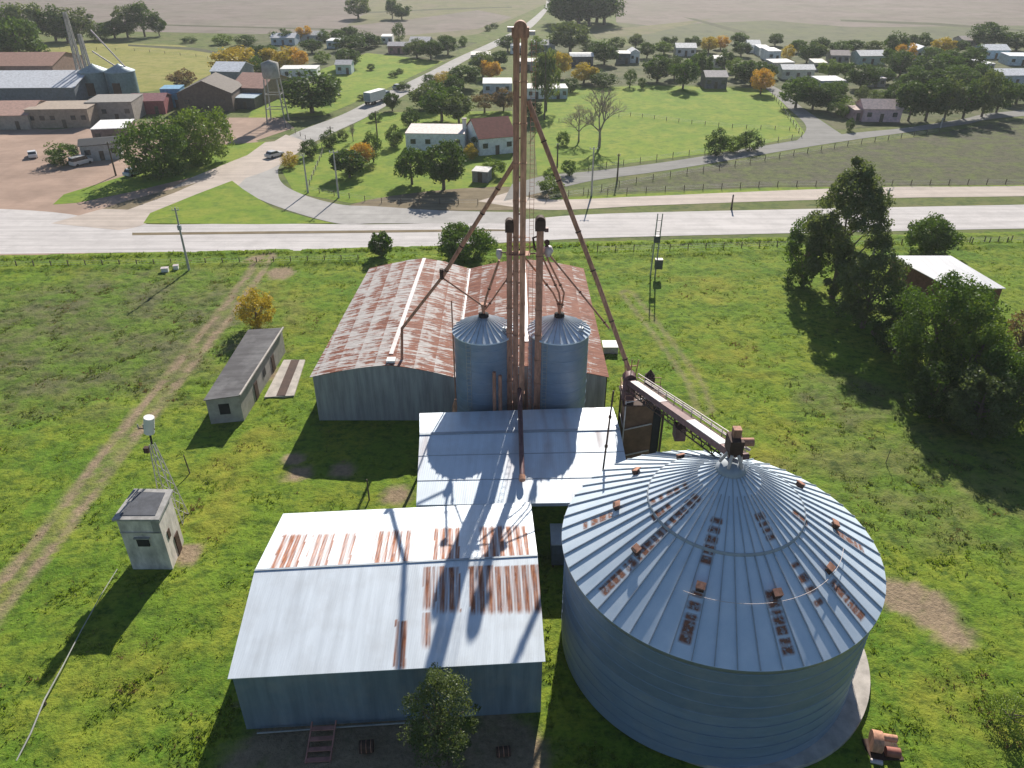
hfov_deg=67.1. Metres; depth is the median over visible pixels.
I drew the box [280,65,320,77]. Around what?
house
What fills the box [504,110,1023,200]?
side road
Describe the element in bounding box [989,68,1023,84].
house
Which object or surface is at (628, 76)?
slender tree
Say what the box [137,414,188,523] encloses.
lattice pole
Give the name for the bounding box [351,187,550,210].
bare patch
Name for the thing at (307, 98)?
broad tree
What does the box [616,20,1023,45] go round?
crop field
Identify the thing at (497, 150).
door
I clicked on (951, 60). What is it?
broad tree
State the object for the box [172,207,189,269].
utility pole
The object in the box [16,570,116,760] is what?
service cable
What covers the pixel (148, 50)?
wire fence
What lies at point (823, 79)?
house
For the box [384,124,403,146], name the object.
bush
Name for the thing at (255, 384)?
door
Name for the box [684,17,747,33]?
field edge
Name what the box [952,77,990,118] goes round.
broad tree
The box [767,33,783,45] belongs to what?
broad tree
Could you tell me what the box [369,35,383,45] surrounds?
bush
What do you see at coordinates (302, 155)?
utility pole
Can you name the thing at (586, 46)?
bush
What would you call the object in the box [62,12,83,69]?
elevator mast
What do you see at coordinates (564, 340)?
hopper silo
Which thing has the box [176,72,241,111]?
brick building
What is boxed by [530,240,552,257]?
grain distributor
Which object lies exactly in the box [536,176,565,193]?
bush
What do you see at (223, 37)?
bush
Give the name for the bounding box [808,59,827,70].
house
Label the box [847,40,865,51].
broad tree
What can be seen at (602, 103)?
bare tree
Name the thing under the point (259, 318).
shrub
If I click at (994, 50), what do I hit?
house
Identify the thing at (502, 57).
broad tree
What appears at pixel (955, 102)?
broad tree
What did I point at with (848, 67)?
broad tree
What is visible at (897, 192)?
service road
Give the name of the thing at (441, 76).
bush
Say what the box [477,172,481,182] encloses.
door
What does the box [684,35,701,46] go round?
broad tree
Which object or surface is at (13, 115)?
workshop
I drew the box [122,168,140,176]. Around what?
parked car
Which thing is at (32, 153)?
parked car
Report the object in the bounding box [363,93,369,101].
rear door
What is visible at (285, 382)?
concrete slab
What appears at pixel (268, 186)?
slip road
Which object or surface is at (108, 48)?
spout
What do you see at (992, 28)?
broad tree
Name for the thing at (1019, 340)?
shrub
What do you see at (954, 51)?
broad tree
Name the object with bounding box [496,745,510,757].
scrap drum
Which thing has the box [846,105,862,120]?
annex
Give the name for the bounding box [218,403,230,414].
window
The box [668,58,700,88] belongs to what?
broad tree
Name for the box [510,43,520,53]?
house
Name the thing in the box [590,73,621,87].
bush
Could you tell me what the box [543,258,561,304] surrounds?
spout pipe
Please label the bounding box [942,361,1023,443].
broad tree
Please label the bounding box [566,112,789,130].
wire fence
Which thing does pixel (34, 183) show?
dirt yard
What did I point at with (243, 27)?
field edge
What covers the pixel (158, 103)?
shed
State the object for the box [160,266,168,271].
white box
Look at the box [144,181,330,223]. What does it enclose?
grass island
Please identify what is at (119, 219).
link road
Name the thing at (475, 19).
ploughed field
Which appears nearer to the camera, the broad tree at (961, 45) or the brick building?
the brick building
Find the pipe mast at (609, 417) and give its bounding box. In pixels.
[602,390,613,469]
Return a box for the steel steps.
[305,720,336,763]
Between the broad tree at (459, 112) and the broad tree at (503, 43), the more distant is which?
the broad tree at (503, 43)
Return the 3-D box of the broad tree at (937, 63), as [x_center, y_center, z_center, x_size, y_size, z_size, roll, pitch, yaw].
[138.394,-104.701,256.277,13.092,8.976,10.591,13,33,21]
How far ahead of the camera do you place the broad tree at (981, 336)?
81.52 m
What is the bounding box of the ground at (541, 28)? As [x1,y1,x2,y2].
[15,4,1023,252]
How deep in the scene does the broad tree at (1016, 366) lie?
78.33 m
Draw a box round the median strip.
[132,229,504,234]
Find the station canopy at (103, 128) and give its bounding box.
[90,119,135,137]
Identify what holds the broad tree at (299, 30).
on the town plots at (265, 40)
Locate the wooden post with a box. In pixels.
[366,479,369,500]
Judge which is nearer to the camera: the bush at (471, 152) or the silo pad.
the silo pad
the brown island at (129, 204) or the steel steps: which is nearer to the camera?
the steel steps
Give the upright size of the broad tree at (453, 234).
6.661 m
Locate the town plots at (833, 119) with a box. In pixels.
[546,39,1023,129]
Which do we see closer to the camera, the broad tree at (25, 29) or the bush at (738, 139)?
the bush at (738, 139)
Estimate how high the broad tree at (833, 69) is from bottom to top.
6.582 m
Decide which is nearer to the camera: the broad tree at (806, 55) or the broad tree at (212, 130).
the broad tree at (212, 130)
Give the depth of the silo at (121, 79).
233.06 m
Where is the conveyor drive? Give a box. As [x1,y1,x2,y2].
[718,426,754,469]
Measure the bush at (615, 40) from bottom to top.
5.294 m
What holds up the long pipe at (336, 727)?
on the meadow
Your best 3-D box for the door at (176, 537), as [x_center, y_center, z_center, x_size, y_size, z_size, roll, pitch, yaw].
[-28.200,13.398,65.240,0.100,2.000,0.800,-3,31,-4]
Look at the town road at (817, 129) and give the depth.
201.06 m
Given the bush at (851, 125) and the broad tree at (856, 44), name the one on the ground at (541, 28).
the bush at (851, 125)
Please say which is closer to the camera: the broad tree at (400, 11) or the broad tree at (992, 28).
the broad tree at (992, 28)
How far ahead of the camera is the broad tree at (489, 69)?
258.10 m
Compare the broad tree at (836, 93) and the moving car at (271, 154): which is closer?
the moving car at (271, 154)
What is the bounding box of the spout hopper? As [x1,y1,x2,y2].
[496,249,512,258]
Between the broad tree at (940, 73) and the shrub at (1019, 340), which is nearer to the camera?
the shrub at (1019, 340)
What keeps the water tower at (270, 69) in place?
on the dirt yard at (34, 183)
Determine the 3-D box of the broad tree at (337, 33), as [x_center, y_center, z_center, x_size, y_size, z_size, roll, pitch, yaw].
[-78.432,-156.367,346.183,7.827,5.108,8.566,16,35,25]
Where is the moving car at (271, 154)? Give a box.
[264,150,283,158]
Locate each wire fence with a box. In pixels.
[6,254,358,265]
[59,46,213,60]
[285,124,477,203]
[536,179,1023,195]
[546,129,939,199]
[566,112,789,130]
[590,93,802,168]
[597,237,1023,251]
[958,235,1020,243]
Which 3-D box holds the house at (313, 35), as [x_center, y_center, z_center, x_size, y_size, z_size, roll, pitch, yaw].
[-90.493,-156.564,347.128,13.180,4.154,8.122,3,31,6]
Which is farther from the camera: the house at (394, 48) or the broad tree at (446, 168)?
the house at (394, 48)
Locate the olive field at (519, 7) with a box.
[347,0,550,38]
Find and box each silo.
[77,63,108,97]
[104,63,139,93]
[452,312,512,411]
[527,312,590,409]
[561,449,886,766]
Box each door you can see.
[14,121,20,129]
[62,120,66,127]
[98,151,104,160]
[174,530,182,553]
[253,380,259,399]
[270,354,275,372]
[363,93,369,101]
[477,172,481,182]
[495,145,499,154]
[879,114,883,121]
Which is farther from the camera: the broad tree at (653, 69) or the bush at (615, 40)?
the bush at (615, 40)
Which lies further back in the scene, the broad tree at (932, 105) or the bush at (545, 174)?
the broad tree at (932, 105)
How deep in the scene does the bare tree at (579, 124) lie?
185.60 m
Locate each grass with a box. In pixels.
[1,238,1023,271]
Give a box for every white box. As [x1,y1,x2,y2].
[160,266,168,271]
[172,264,178,269]
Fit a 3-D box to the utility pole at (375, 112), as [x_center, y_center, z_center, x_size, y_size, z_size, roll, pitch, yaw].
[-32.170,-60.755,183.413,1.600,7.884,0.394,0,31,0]
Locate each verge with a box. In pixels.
[54,141,265,203]
[551,185,1023,199]
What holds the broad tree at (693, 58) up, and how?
on the town plots at (833, 119)
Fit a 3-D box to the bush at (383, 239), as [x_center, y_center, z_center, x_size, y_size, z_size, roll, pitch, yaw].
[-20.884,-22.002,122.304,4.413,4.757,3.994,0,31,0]
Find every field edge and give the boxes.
[77,22,340,29]
[128,44,219,53]
[368,7,511,12]
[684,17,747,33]
[841,20,1023,30]
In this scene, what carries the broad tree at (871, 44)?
on the town plots at (833, 119)
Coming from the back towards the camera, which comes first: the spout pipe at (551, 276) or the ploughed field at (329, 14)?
the ploughed field at (329, 14)
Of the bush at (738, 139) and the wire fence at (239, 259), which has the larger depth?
the bush at (738, 139)
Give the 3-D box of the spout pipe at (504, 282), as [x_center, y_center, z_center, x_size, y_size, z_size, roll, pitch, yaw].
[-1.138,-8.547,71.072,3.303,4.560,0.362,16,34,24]
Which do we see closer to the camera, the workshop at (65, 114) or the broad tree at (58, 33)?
the workshop at (65, 114)
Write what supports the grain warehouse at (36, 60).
on the ground at (541, 28)
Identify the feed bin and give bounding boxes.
[550,524,563,566]
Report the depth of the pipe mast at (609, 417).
59.89 m
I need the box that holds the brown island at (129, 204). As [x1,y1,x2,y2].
[103,182,197,209]
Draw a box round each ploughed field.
[0,0,365,33]
[328,10,510,35]
[616,0,1023,26]
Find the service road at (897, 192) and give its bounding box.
[480,186,1023,209]
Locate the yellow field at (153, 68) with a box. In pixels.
[42,43,254,91]
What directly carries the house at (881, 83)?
on the town plots at (833, 119)
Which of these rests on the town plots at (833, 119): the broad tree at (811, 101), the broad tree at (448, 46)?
the broad tree at (811, 101)
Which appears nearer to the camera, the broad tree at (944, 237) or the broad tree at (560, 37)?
the broad tree at (944, 237)
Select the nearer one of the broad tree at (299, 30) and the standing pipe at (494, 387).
the standing pipe at (494, 387)
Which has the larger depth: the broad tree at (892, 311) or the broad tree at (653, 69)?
the broad tree at (653, 69)
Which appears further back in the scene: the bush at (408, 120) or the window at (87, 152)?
the bush at (408, 120)
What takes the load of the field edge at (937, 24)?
on the ploughed field at (836, 12)
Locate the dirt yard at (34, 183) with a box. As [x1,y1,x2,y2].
[0,118,293,254]
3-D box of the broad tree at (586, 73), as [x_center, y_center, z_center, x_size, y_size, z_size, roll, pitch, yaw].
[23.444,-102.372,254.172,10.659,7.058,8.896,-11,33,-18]
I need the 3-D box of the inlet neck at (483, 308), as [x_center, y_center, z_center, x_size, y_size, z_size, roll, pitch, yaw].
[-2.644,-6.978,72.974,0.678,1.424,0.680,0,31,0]
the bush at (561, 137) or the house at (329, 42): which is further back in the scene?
the house at (329, 42)
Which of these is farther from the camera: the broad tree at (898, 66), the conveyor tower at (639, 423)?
the broad tree at (898, 66)
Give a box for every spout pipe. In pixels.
[401,161,512,359]
[484,260,499,306]
[485,273,512,309]
[525,256,558,304]
[527,100,630,370]
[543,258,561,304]
[546,257,564,307]
[550,256,609,328]
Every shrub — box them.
[233,287,275,328]
[1006,309,1023,354]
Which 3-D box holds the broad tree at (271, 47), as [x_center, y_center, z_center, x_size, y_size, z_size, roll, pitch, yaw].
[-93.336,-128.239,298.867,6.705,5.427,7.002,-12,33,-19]
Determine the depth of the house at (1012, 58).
287.84 m
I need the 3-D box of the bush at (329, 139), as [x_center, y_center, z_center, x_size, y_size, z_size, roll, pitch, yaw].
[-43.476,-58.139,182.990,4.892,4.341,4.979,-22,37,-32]
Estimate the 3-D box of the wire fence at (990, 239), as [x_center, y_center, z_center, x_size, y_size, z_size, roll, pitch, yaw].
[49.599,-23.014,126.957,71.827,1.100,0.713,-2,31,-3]
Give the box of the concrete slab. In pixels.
[264,360,304,398]
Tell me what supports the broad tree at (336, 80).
on the roadside field at (361, 79)
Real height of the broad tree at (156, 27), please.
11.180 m
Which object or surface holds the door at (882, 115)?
in the house at (881, 110)
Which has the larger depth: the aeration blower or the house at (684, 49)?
the house at (684, 49)
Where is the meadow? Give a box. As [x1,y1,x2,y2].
[0,231,1023,767]
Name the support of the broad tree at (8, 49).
on the ground at (541, 28)
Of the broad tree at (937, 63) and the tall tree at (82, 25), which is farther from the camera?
the tall tree at (82, 25)
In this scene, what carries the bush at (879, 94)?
on the town plots at (833, 119)
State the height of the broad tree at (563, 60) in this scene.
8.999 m
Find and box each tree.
[0,1,21,33]
[0,2,49,33]
[0,15,46,51]
[0,33,16,51]
[29,3,69,40]
[47,16,79,42]
[50,7,95,40]
[95,19,126,38]
[109,5,137,37]
[109,114,197,179]
[123,0,154,36]
[147,12,166,35]
[160,106,236,166]
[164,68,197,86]
[207,45,257,66]
[249,44,263,56]
[258,46,295,71]
[263,45,277,51]
[269,28,291,35]
[277,68,342,112]
[288,46,308,64]
[295,25,311,37]
[298,38,322,52]
[313,74,341,92]
[328,149,369,177]
[329,29,345,37]
[331,33,367,49]
[333,48,363,64]
[341,26,358,34]
[343,0,370,18]
[347,124,354,141]
[347,142,376,165]
[355,30,378,47]
[362,130,381,161]
[382,93,401,110]
[385,0,396,18]
[389,2,411,19]
[390,22,405,41]
[393,146,428,184]
[397,662,481,767]
[401,38,426,57]
[407,81,445,108]
[416,39,443,59]
[417,80,462,120]
[419,138,468,189]
[434,221,499,263]
[437,35,457,54]
[440,90,476,123]
[444,73,465,90]
[446,64,481,88]
[469,51,498,76]
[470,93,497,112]
[479,60,501,77]
[491,50,508,64]
[492,87,512,110]
[494,35,520,50]
[531,47,562,110]
[544,0,587,21]
[546,20,591,52]
[550,0,609,23]
[550,51,572,78]
[560,104,596,141]
[571,62,599,83]
[581,0,611,25]
[581,86,626,146]
[587,0,626,24]
[588,38,619,64]
[595,0,621,21]
[623,69,636,86]
[627,33,644,47]
[638,42,655,57]
[641,52,674,81]
[654,40,674,54]
[660,36,677,46]
[667,55,682,78]
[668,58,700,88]
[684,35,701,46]
[690,53,699,65]
[696,49,713,72]
[700,36,719,52]
[713,35,731,49]
[716,48,734,69]
[725,57,747,77]
[730,31,749,42]
[730,41,751,55]
[730,60,776,84]
[750,68,776,93]
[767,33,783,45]
[767,64,778,76]
[777,75,817,107]
[781,215,835,290]
[790,40,809,52]
[797,42,821,62]
[798,82,832,108]
[802,155,895,298]
[808,36,830,50]
[813,42,829,58]
[813,83,852,110]
[817,59,843,75]
[821,80,848,92]
[828,40,853,49]
[832,245,912,328]
[840,62,854,77]
[842,63,883,88]
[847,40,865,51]
[862,40,884,49]
[864,63,883,72]
[871,285,928,353]
[874,67,896,81]
[880,48,905,64]
[881,80,910,98]
[882,30,910,51]
[885,50,920,76]
[885,270,998,388]
[895,43,917,61]
[895,80,930,120]
[896,65,928,83]
[904,211,967,255]
[908,32,934,46]
[908,54,950,76]
[915,77,953,120]
[919,68,961,92]
[921,46,943,60]
[930,36,957,51]
[930,74,967,120]
[930,283,1010,346]
[935,301,1017,390]
[936,49,969,69]
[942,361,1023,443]
[945,48,959,58]
[945,64,981,85]
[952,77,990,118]
[955,39,971,52]
[957,49,987,68]
[965,21,1013,43]
[965,43,988,56]
[965,339,1023,433]
[967,62,997,86]
[970,68,1006,116]
[986,77,1022,112]
[996,30,1023,50]
[1001,82,1023,103]
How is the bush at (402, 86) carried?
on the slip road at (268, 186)
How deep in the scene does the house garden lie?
165.04 m
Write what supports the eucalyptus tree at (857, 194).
on the meadow
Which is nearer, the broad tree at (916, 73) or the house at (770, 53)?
the broad tree at (916, 73)
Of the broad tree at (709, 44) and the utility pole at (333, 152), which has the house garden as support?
the utility pole at (333, 152)
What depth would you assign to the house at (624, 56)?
290.46 m
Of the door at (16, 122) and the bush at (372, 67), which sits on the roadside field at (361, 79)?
the bush at (372, 67)
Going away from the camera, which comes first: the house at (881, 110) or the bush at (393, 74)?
the house at (881, 110)
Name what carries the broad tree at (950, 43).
on the town plots at (833, 119)
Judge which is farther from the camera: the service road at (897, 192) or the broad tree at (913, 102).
the broad tree at (913, 102)
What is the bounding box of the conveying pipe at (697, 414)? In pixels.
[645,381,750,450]
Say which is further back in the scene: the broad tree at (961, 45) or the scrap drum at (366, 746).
the broad tree at (961, 45)
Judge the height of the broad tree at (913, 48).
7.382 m
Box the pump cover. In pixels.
[602,340,618,353]
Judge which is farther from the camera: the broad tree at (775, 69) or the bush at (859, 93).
the broad tree at (775, 69)
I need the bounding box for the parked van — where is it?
[68,154,92,166]
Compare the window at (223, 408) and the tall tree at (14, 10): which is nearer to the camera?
the window at (223, 408)
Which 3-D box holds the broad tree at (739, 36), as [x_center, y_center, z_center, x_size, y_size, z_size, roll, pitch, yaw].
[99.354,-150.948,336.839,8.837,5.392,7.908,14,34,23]
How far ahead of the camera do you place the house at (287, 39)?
334.86 m
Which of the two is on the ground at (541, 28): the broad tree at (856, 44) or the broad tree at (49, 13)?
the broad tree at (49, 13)
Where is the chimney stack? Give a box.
[462,118,466,141]
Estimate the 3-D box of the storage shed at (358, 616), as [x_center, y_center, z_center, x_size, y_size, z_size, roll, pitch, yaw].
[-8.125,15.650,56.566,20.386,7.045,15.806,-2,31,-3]
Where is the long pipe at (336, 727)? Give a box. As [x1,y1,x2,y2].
[257,722,409,733]
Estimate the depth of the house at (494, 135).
177.15 m
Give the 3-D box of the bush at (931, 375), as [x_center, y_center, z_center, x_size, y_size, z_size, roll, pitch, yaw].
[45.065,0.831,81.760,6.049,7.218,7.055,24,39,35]
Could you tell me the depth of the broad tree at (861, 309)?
97.49 m
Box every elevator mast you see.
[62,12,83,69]
[77,34,90,67]
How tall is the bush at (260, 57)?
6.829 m
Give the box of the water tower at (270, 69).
[260,60,288,123]
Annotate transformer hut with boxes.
[111,489,183,568]
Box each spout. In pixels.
[90,30,126,67]
[92,51,113,65]
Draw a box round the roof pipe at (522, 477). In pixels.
[517,387,525,481]
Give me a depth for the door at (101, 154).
172.89 m
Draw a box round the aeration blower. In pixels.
[862,729,903,765]
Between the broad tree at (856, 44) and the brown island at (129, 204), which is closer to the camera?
the brown island at (129, 204)
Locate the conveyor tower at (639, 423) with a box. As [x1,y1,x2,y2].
[618,360,666,459]
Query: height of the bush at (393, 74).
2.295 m
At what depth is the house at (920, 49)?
296.99 m
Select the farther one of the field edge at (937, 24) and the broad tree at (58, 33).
the field edge at (937, 24)
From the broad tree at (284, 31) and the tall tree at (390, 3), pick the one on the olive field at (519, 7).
the tall tree at (390, 3)
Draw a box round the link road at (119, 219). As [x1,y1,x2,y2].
[53,135,303,229]
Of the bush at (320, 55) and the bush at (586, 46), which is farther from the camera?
the bush at (586, 46)
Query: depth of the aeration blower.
49.33 m
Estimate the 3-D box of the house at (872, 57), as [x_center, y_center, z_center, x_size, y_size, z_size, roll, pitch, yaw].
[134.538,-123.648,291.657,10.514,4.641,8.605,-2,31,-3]
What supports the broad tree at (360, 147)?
on the house garden
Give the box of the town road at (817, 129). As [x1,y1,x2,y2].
[764,82,843,146]
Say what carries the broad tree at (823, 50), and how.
on the town plots at (833, 119)
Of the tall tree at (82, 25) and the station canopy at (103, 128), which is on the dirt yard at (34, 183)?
the station canopy at (103, 128)
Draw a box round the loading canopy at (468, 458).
[416,407,625,506]
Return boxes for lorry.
[363,88,389,104]
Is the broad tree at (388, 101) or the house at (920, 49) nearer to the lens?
the broad tree at (388, 101)
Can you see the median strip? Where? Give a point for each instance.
(266, 232)
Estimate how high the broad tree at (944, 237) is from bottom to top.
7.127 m
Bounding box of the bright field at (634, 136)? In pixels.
[533,85,804,175]
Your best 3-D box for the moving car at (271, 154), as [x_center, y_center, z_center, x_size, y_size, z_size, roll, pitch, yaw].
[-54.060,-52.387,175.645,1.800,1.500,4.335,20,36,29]
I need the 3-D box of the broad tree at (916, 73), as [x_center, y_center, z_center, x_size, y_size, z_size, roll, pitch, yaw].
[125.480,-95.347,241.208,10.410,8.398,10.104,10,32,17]
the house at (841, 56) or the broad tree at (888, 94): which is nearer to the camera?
the broad tree at (888, 94)
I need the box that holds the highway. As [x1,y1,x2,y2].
[0,205,1023,253]
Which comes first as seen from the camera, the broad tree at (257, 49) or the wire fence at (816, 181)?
the wire fence at (816, 181)
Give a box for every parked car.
[27,150,37,158]
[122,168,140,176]
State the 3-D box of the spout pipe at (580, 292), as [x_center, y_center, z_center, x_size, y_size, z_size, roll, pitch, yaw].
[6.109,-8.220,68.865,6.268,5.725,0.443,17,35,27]
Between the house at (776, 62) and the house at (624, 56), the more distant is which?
the house at (624, 56)
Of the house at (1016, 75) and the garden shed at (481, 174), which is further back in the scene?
the house at (1016, 75)
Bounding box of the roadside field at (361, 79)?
[248,53,442,117]
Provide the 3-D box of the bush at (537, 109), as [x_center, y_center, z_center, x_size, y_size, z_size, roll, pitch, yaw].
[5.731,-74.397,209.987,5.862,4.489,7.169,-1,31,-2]
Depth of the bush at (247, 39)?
333.32 m
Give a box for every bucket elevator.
[505,217,513,409]
[532,215,548,409]
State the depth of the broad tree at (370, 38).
325.19 m
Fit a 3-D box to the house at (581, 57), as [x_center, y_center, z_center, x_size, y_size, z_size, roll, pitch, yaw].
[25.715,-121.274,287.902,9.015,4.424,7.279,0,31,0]
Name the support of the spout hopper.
attached to the grain elevator at (519, 29)
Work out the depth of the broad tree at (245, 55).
265.36 m
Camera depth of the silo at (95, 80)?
232.83 m
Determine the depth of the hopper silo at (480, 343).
73.29 m
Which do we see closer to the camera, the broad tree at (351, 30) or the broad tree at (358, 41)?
the broad tree at (358, 41)
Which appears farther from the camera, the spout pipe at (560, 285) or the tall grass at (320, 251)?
the tall grass at (320, 251)
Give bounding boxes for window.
[84,150,90,154]
[136,540,150,546]
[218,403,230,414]
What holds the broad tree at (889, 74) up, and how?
on the town plots at (833, 119)
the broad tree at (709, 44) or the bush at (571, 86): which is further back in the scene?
the broad tree at (709, 44)
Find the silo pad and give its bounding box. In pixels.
[682,649,869,767]
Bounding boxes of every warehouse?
[0,52,83,69]
[0,70,89,100]
[310,258,608,419]
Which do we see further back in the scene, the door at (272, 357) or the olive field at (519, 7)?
the olive field at (519, 7)
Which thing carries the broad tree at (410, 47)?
on the town plots at (265, 40)
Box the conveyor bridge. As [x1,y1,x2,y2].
[626,373,746,457]
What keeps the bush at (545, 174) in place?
on the ground at (541, 28)
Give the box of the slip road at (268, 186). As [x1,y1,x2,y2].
[239,1,548,224]
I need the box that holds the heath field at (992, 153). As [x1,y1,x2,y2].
[598,118,1023,192]
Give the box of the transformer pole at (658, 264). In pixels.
[650,213,662,275]
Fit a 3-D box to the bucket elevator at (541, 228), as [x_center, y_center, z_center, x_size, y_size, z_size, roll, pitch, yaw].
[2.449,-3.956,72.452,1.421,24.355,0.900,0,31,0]
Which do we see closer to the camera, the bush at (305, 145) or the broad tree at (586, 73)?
the bush at (305, 145)
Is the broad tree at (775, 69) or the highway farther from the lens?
the broad tree at (775, 69)
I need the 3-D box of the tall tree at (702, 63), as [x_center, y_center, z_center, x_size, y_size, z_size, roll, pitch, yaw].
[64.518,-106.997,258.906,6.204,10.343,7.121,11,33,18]
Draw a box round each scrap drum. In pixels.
[359,739,373,753]
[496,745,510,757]
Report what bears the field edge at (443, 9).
on the olive field at (519, 7)
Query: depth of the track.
163.64 m
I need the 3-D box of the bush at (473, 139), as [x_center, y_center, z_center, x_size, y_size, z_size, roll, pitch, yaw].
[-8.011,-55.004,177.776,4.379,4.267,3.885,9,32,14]
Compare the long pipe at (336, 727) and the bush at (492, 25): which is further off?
the bush at (492, 25)
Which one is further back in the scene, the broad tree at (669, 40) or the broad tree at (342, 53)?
the broad tree at (669, 40)
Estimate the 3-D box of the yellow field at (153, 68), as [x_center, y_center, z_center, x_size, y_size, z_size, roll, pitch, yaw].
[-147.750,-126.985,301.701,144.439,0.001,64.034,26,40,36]
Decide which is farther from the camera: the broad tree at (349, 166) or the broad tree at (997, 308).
the broad tree at (349, 166)
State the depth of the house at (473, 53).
293.90 m
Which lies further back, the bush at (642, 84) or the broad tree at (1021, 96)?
the bush at (642, 84)
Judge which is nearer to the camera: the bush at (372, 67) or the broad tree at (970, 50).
the bush at (372, 67)
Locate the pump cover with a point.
(610, 346)
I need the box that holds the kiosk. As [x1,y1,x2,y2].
[77,135,122,160]
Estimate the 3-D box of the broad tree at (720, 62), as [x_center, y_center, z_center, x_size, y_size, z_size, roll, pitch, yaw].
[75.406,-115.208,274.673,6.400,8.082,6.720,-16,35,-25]
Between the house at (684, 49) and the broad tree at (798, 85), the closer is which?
the broad tree at (798, 85)
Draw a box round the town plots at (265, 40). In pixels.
[239,34,475,78]
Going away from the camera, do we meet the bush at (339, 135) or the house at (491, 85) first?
the bush at (339, 135)
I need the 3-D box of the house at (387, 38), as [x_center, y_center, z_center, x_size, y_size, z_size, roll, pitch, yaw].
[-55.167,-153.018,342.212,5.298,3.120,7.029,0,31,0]
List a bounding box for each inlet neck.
[480,302,486,313]
[557,302,562,313]
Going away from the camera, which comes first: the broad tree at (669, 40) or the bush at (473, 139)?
the bush at (473, 139)
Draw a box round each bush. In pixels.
[33,43,49,51]
[42,141,79,165]
[85,23,114,39]
[180,36,197,42]
[212,34,232,44]
[232,35,257,44]
[244,56,262,72]
[255,53,272,66]
[280,151,298,167]
[297,139,319,156]
[313,51,330,63]
[316,29,331,41]
[319,129,338,147]
[337,128,348,140]
[367,63,374,69]
[367,230,393,257]
[368,113,381,121]
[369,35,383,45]
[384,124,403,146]
[388,71,399,76]
[395,81,410,89]
[401,107,419,127]
[421,74,435,82]
[433,71,448,83]
[458,36,467,45]
[463,143,478,158]
[468,136,477,148]
[480,156,506,176]
[489,22,498,27]
[527,101,542,117]
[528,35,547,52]
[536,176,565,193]
[542,167,554,181]
[556,130,570,145]
[560,160,577,175]
[561,77,580,91]
[579,41,603,51]
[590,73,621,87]
[608,37,625,48]
[638,78,646,88]
[703,127,730,155]
[726,135,746,151]
[739,128,765,150]
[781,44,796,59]
[827,97,854,116]
[845,118,855,130]
[853,85,872,99]
[870,89,886,98]
[903,359,972,421]
[976,690,1023,742]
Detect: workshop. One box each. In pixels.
[0,100,43,129]
[23,100,99,127]
[84,94,145,121]
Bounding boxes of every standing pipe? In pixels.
[492,371,495,410]
[498,375,501,410]
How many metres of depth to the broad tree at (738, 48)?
304.60 m
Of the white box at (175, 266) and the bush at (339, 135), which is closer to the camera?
the white box at (175, 266)
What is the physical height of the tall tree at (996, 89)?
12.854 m
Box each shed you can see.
[131,93,173,113]
[159,85,183,107]
[209,61,253,79]
[228,502,544,728]
[235,93,262,108]
[236,72,290,104]
[471,166,491,182]
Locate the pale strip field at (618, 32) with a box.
[590,19,708,38]
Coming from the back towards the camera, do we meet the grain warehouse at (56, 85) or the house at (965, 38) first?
the house at (965, 38)
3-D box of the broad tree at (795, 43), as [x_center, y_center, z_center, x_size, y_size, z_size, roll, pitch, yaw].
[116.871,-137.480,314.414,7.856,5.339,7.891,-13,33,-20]
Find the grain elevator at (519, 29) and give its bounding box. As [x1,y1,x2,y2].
[507,20,536,409]
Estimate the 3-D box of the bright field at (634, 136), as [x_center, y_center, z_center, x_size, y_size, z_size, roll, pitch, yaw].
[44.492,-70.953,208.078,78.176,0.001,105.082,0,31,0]
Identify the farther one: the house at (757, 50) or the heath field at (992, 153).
the house at (757, 50)
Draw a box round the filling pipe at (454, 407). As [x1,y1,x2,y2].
[451,300,456,411]
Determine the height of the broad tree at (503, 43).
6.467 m
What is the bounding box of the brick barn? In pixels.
[888,256,1005,308]
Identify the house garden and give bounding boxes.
[282,111,511,202]
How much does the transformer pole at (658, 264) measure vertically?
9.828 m
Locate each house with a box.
[270,33,299,44]
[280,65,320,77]
[295,31,326,41]
[326,38,343,48]
[334,60,353,73]
[381,34,393,42]
[387,42,409,53]
[405,123,466,150]
[409,36,432,45]
[466,116,512,155]
[471,51,490,62]
[482,78,511,93]
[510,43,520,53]
[520,58,538,70]
[527,83,543,98]
[531,39,554,52]
[548,84,567,98]
[569,52,593,66]
[616,50,630,63]
[627,47,640,62]
[673,43,696,55]
[700,70,728,88]
[711,55,725,67]
[744,40,760,52]
[753,45,768,55]
[760,47,780,60]
[765,59,794,70]
[777,64,815,78]
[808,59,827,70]
[811,76,846,85]
[825,50,850,62]
[849,50,884,64]
[855,99,904,121]
[859,76,886,86]
[908,43,925,59]
[953,36,977,46]
[972,59,995,67]
[974,44,1011,58]
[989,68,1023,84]
[998,52,1023,65]
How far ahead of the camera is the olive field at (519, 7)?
471.77 m
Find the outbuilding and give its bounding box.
[203,327,285,423]
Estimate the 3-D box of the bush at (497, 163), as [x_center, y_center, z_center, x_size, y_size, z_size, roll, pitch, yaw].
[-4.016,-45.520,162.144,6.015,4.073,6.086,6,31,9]
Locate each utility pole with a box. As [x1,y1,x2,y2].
[106,142,116,175]
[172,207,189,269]
[301,153,308,192]
[329,150,339,197]
[372,111,378,139]
[544,51,545,119]
[590,147,597,195]
[616,154,620,182]

